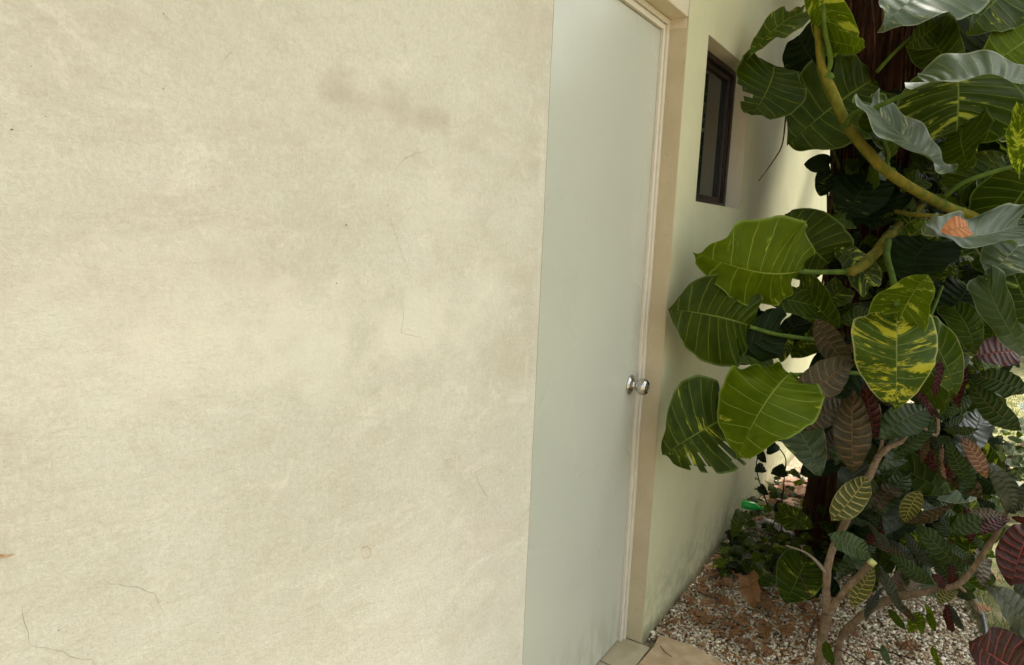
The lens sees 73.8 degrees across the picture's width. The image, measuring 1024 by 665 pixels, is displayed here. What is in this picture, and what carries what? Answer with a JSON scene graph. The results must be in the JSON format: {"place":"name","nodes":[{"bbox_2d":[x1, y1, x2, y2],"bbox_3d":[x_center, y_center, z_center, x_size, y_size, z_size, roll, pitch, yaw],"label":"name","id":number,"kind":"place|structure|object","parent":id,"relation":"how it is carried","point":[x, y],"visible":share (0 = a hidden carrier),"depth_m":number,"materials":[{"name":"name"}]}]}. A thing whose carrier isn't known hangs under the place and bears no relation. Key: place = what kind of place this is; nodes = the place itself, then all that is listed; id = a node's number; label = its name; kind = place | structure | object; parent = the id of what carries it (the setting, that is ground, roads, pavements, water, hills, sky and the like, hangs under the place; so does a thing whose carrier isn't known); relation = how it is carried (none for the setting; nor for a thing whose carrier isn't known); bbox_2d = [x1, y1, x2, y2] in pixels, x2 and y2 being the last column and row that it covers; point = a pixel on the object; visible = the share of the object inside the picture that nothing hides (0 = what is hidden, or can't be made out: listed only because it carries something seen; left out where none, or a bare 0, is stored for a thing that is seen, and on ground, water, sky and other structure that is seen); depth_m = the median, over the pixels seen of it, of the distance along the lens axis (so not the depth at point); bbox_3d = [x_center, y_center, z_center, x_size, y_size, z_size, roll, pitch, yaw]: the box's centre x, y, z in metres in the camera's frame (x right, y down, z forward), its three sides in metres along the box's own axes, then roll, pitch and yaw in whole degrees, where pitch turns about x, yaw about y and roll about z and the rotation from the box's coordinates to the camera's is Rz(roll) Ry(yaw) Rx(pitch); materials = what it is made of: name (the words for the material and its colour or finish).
{"place":"outdoors","nodes":[
{"label":"outdoors","id":0,"kind":"place"},
{"bbox_2d":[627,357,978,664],"bbox_3d":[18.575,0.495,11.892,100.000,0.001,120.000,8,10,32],"label":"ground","id":1,"kind":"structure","parent":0,"point":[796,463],"depth_m":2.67,"materials":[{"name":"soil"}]},
{"bbox_2d":[0,0,830,664],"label":"house","id":2,"kind":"structure","parent":1,"relation":"on","point":[338,332],"depth_m":1.12,"materials":[{"name":"paint"}]},
{"bbox_2d":[522,0,659,664],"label":"door","id":3,"kind":"structure","parent":2,"relation":"in","point":[605,55],"depth_m":1.99,"materials":[{"name":"grey paint"}]},
{"bbox_2d":[696,51,735,205],"bbox_3d":[0.748,-0.784,2.668,0.053,0.561,0.578,8,10,32],"label":"window","id":4,"kind":"structure","parent":2,"relation":"in","point":[720,80],"depth_m":2.79,"materials":[{"name":"black glass"}]},
{"bbox_2d":[596,638,648,664],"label":"door threshold","id":5,"kind":"object","parent":1,"relation":"on","point":[625,651],"depth_m":2.42,"materials":[{"name":"concrete"}]},
{"bbox_2d":[638,635,725,664],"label":"paving slab","id":6,"kind":"structure","parent":1,"relation":"on","point":[681,653],"depth_m":2.42,"materials":[{"name":"beige stone"}]},
{"bbox_2d":[706,593,721,597],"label":"dead leaf","id":7,"kind":"object","parent":1,"relation":"on","point":[717,595],"visible":1,"depth_m":2.80,"materials":[{"name":"brown plant"}]},
{"bbox_2d":[769,496,776,502],"bbox_3d":[1.490,0.948,3.850,0.081,0.070,0.091,0,-11,34],"label":"brick piece","id":8,"kind":"object","parent":1,"relation":"on","point":[771,500],"visible":0.17,"depth_m":3.82,"materials":[{"name":"brick"}]},
{"bbox_2d":[778,482,805,496],"bbox_3d":[1.611,0.929,3.936,0.189,0.133,0.186,-7,11,-26],"label":"brick piece","id":9,"kind":"object","parent":1,"relation":"on","point":[800,490],"visible":0.36,"depth_m":3.89,"materials":[{"name":"brick"}]},
{"bbox_2d":[782,478,806,485],"bbox_3d":[1.736,0.917,4.104,0.219,0.086,0.109,11,6,9],"label":"brick piece","id":10,"kind":"object","parent":1,"relation":"on","point":[791,479],"visible":0.16,"depth_m":4.09,"materials":[{"name":"orange brick"}]},
{"bbox_2d":[648,465,982,664],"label":"gravel","id":11,"kind":"structure","parent":1,"relation":"on","point":[909,604],"depth_m":2.62,"materials":[{"name":"grey gravel"}]},
{"bbox_2d":[665,619,679,625],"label":"dead leaf","id":12,"kind":"object","parent":11,"relation":"on","point":[672,621],"visible":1,"depth_m":2.59,"materials":[{"name":"brown plant"}]},
{"bbox_2d":[683,596,693,604],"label":"dead leaf","id":13,"kind":"object","parent":11,"relation":"on","point":[688,599],"visible":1,"depth_m":2.75,"materials":[{"name":"brown plant"}]},
{"bbox_2d":[686,599,697,605],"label":"dead leaf","id":14,"kind":"object","parent":11,"relation":"on","point":[691,602],"visible":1,"depth_m":2.74,"materials":[{"name":"brown plant"}]},
{"bbox_2d":[688,609,701,623],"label":"dead leaf","id":15,"kind":"object","parent":11,"relation":"on","point":[696,619],"visible":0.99,"depth_m":2.63,"materials":[{"name":"brown plant"}]},
{"bbox_2d":[694,607,705,616],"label":"dead leaf","id":16,"kind":"object","parent":11,"relation":"on","point":[699,612],"visible":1,"depth_m":2.66,"materials":[{"name":"brown plant"}]},
{"bbox_2d":[697,577,705,583],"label":"dead leaf","id":17,"kind":"object","parent":11,"relation":"on","point":[701,580],"visible":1,"depth_m":2.91,"materials":[{"name":"brown plant"}]},
{"bbox_2d":[697,584,707,591],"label":"dead leaf","id":18,"kind":"object","parent":11,"relation":"on","point":[703,589],"visible":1,"depth_m":2.85,"materials":[{"name":"brown plant"}]},
{"bbox_2d":[698,615,710,622],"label":"dead leaf","id":19,"kind":"object","parent":11,"relation":"on","point":[705,619],"visible":1,"depth_m":2.62,"materials":[{"name":"brown plant"}]},
{"bbox_2d":[700,598,713,606],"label":"dead leaf","id":20,"kind":"object","parent":11,"relation":"on","point":[704,601],"visible":1,"depth_m":2.74,"materials":[{"name":"brown plant"}]},
{"bbox_2d":[705,571,716,576],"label":"dead leaf","id":21,"kind":"object","parent":11,"relation":"on","point":[711,573],"visible":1,"depth_m":2.98,"materials":[{"name":"brown plant"}]},
{"bbox_2d":[705,614,720,620],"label":"dead leaf","id":22,"kind":"object","parent":11,"relation":"on","point":[713,618],"visible":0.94,"depth_m":2.63,"materials":[{"name":"brown plant"}]},
{"bbox_2d":[715,578,725,588],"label":"dead leaf","id":23,"kind":"object","parent":11,"relation":"on","point":[717,584],"visible":0.98,"depth_m":2.88,"materials":[{"name":"brown plant"}]},
{"bbox_2d":[716,596,733,606],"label":"dead leaf","id":24,"kind":"object","parent":11,"relation":"on","point":[723,600],"visible":1,"depth_m":2.73,"materials":[{"name":"brown plant"}]},
{"bbox_2d":[718,582,731,590],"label":"dead leaf","id":25,"kind":"object","parent":11,"relation":"on","point":[729,585],"visible":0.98,"depth_m":2.86,"materials":[{"name":"brown plant"}]},
{"bbox_2d":[723,576,733,585],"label":"dead leaf","id":26,"kind":"object","parent":11,"relation":"on","point":[726,580],"visible":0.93,"depth_m":2.92,"materials":[{"name":"brown plant"}]},
{"bbox_2d":[727,608,739,616],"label":"dead leaf","id":27,"kind":"object","parent":11,"relation":"on","point":[732,611],"visible":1,"depth_m":2.67,"materials":[{"name":"brown plant"}]},
{"bbox_2d":[728,627,741,639],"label":"dead leaf","id":28,"kind":"object","parent":11,"relation":"on","point":[734,631],"visible":1,"depth_m":2.54,"materials":[{"name":"brown plant"}]},
{"bbox_2d":[724,603,745,634],"bbox_3d":[0.861,1.104,2.635,0.017,0.032,0.218,8,10,35],"label":"twig","id":29,"kind":"object","parent":11,"relation":"on","point":[729,626],"visible":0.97,"depth_m":2.62,"materials":[{"name":"wood"}]},
{"bbox_2d":[729,613,744,627],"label":"dead leaf","id":30,"kind":"object","parent":11,"relation":"on","point":[740,620],"visible":1,"depth_m":2.62,"materials":[{"name":"brown plant"}]},
{"bbox_2d":[734,636,755,650],"bbox_3d":[0.846,1.130,2.470,0.080,0.035,0.043,8,10,32],"label":"dead leaf","id":31,"kind":"object","parent":11,"relation":"on","point":[749,644],"visible":1,"depth_m":2.47,"materials":[{"name":"brown plant"}]},
{"bbox_2d":[738,570,760,608],"bbox_3d":[0.949,1.020,2.740,0.082,0.127,0.156,4,9,12],"label":"dead leaf","id":32,"kind":"object","parent":11,"relation":"on","point":[750,590],"visible":1,"depth_m":2.70,"materials":[{"name":"brown plant"}]},
{"bbox_2d":[754,619,772,624],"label":"dead leaf","id":33,"kind":"object","parent":11,"relation":"on","point":[761,621],"visible":0.88,"depth_m":2.62,"materials":[{"name":"brown plant"}]},
{"bbox_2d":[757,623,772,639],"bbox_3d":[0.948,1.108,2.553,0.057,0.046,0.085,8,10,32],"label":"dead leaf","id":34,"kind":"object","parent":11,"relation":"on","point":[764,631],"visible":1,"depth_m":2.54,"materials":[{"name":"brown plant"}]},
{"bbox_2d":[760,599,772,611],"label":"dead leaf","id":35,"kind":"object","parent":11,"relation":"on","point":[767,604],"visible":0.97,"depth_m":2.73,"materials":[{"name":"brown plant"}]},
{"bbox_2d":[762,644,773,655],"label":"dead leaf","id":36,"kind":"object","parent":11,"relation":"on","point":[767,650],"visible":1,"depth_m":2.44,"materials":[{"name":"brown plant"}]},
{"bbox_2d":[760,595,775,605],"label":"dead leaf","id":37,"kind":"object","parent":11,"relation":"on","point":[763,597],"visible":0.71,"depth_m":2.79,"materials":[{"name":"brown plant"}]},
{"bbox_2d":[755,518,783,534],"bbox_3d":[1.321,0.998,3.503,0.105,0.064,0.156,-25,18,-35],"label":"stone","id":38,"kind":"object","parent":11,"relation":"on","point":[777,526],"visible":0.46,"depth_m":3.49,"materials":[{"name":"grey stone"}]},
{"bbox_2d":[769,616,782,622],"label":"dead leaf","id":39,"kind":"object","parent":11,"relation":"on","point":[776,618],"visible":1,"depth_m":2.64,"materials":[{"name":"brown plant"}]},
{"bbox_2d":[712,468,842,603],"bbox_3d":[1.458,0.880,3.431,0.552,0.419,1.549,8,10,32],"label":"ground vine","id":40,"kind":"object","parent":11,"relation":"on","point":[760,562],"visible":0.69,"depth_m":3.10,"materials":[{"name":"green plant"}]},
{"bbox_2d":[741,500,763,509],"bbox_3d":[1.148,0.827,3.253,0.101,0.042,0.039,5,9,19],"label":"plastic bottle","id":41,"kind":"object","parent":40,"relation":"on","point":[749,505],"visible":1,"depth_m":3.24,"materials":[{"name":"green plastic"}]},
{"bbox_2d":[755,442,787,552],"bbox_3d":[1.163,0.702,3.071,0.164,0.516,0.238,8,10,32],"label":"vine seedling","id":42,"kind":"object","parent":40,"relation":"on","point":[779,470],"visible":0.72,"depth_m":3.02,"materials":[{"name":"green plant"}]},
{"bbox_2d":[771,606,784,614],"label":"dead leaf","id":43,"kind":"object","parent":11,"relation":"on","point":[776,610],"visible":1,"depth_m":2.71,"materials":[{"name":"brown plant"}]},
{"bbox_2d":[778,529,794,536],"bbox_3d":[1.383,1.018,3.423,0.101,0.053,0.106,10,-2,-19],"label":"stone","id":44,"kind":"object","parent":11,"relation":"on","point":[792,533],"visible":0.27,"depth_m":3.40,"materials":[{"name":"grey stone"}]},
{"bbox_2d":[774,497,799,506],"bbox_3d":[1.540,0.959,3.822,0.181,0.066,0.121,-11,20,-33],"label":"brick piece","id":45,"kind":"object","parent":11,"relation":"on","point":[789,500],"visible":0.21,"depth_m":3.80,"materials":[{"name":"orange brick"}]},
{"bbox_2d":[779,623,795,637],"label":"dead leaf","id":46,"kind":"object","parent":11,"relation":"on","point":[787,630],"visible":1,"depth_m":2.57,"materials":[{"name":"brown plant"}]},
{"bbox_2d":[785,614,795,619],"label":"dead leaf","id":47,"kind":"object","parent":11,"relation":"on","point":[787,616],"visible":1,"depth_m":2.66,"materials":[{"name":"brown plant"}]},
{"bbox_2d":[794,601,805,607],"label":"dead leaf","id":48,"kind":"object","parent":11,"relation":"on","point":[801,604],"visible":0.61,"depth_m":2.76,"materials":[{"name":"brown plant"}]},
{"bbox_2d":[794,641,809,645],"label":"dead leaf","id":49,"kind":"object","parent":11,"relation":"on","point":[800,642],"visible":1,"depth_m":2.49,"materials":[{"name":"brown plant"}]},
{"bbox_2d":[660,495,951,664],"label":"leaf litter","id":50,"kind":"object","parent":11,"relation":"on","point":[766,641],"visible":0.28,"depth_m":2.62,"materials":[{"name":"brown plant"}]},
{"bbox_2d":[801,625,813,633],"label":"dead leaf","id":51,"kind":"object","parent":11,"relation":"on","point":[805,629],"visible":0.81,"depth_m":2.58,"materials":[{"name":"brown plant"}]},
{"bbox_2d":[803,614,813,622],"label":"dead leaf","id":52,"kind":"object","parent":11,"relation":"on","point":[806,617],"visible":1,"depth_m":2.65,"materials":[{"name":"brown plant"}]},
{"bbox_2d":[804,604,815,615],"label":"dead leaf","id":53,"kind":"object","parent":11,"relation":"on","point":[810,609],"visible":0.97,"depth_m":2.72,"materials":[{"name":"brown plant"}]},
{"bbox_2d":[813,619,833,628],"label":"dead leaf","id":54,"kind":"object","parent":11,"relation":"on","point":[817,623],"visible":0.38,"depth_m":2.64,"materials":[{"name":"brown plant"}]},
{"bbox_2d":[850,630,859,637],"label":"dead leaf","id":55,"kind":"object","parent":11,"relation":"on","point":[853,633],"visible":0.62,"depth_m":2.57,"materials":[{"name":"brown plant"}]},
{"bbox_2d":[792,0,923,558],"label":"tree","id":56,"kind":"object","parent":11,"relation":"on","point":[898,69],"visible":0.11,"depth_m":2.86,"materials":[{"name":"red plant"}]},
{"bbox_2d":[661,0,1023,603],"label":"climbing pothos","id":57,"kind":"object","parent":56,"relation":"attached to","point":[946,252],"visible":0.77,"depth_m":2.41,"materials":[{"name":"green plant"}]},
{"bbox_2d":[862,650,874,658],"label":"dead leaf","id":58,"kind":"object","parent":11,"relation":"on","point":[867,653],"visible":1,"depth_m":2.44,"materials":[{"name":"brown plant"}]},
{"bbox_2d":[870,648,916,660],"bbox_3d":[1.375,1.159,2.458,0.147,0.014,0.009,6,9,23],"label":"twig","id":59,"kind":"object","parent":11,"relation":"on","point":[892,653],"visible":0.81,"depth_m":2.46,"materials":[{"name":"brown wood"}]},
{"bbox_2d":[895,640,921,651],"bbox_3d":[1.456,1.152,2.505,0.086,0.029,0.049,8,10,32],"label":"dead leaf","id":60,"kind":"object","parent":11,"relation":"on","point":[910,645],"visible":1,"depth_m":2.51,"materials":[{"name":"brown plant"}]},
{"bbox_2d":[786,318,1023,664],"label":"croton shrub","id":61,"kind":"object","parent":1,"relation":"on","point":[858,422],"visible":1,"depth_m":2.26,"materials":[{"name":"green plant"}]},
{"bbox_2d":[964,353,1023,635],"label":"lawn","id":62,"kind":"structure","parent":0,"point":[1019,372],"depth_m":3.05,"materials":[{"name":"plant"}]},
{"bbox_2d":[973,598,987,634],"bbox_3d":[1.931,1.125,2.862,0.075,0.019,1.266,7,10,29],"label":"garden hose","id":63,"kind":"object","parent":62,"relation":"on","point":[984,624],"visible":0.23,"depth_m":2.69,"materials":[{"name":"grey rubber"}]},
{"bbox_2d":[974,602,990,611],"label":"dead leaf","id":64,"kind":"object","parent":62,"relation":"on","point":[982,607],"visible":0.85,"depth_m":2.79,"materials":[{"name":"brown plant"}]},
{"bbox_2d":[969,524,1023,664],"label":"croton shrub","id":65,"kind":"object","parent":62,"relation":"on","point":[996,646],"visible":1,"depth_m":1.82,"materials":[{"name":"red plant"}]},
{"bbox_2d":[975,418,1023,511],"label":"shrub","id":66,"kind":"object","parent":62,"relation":"on","point":[1014,458],"visible":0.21,"depth_m":4.02,"materials":[{"name":"green plant"}]},
{"bbox_2d":[1016,400,1023,418],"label":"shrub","id":67,"kind":"object","parent":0,"point":[1021,405],"visible":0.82,"depth_m":5.36,"materials":[{"name":"plant"}]}
]}

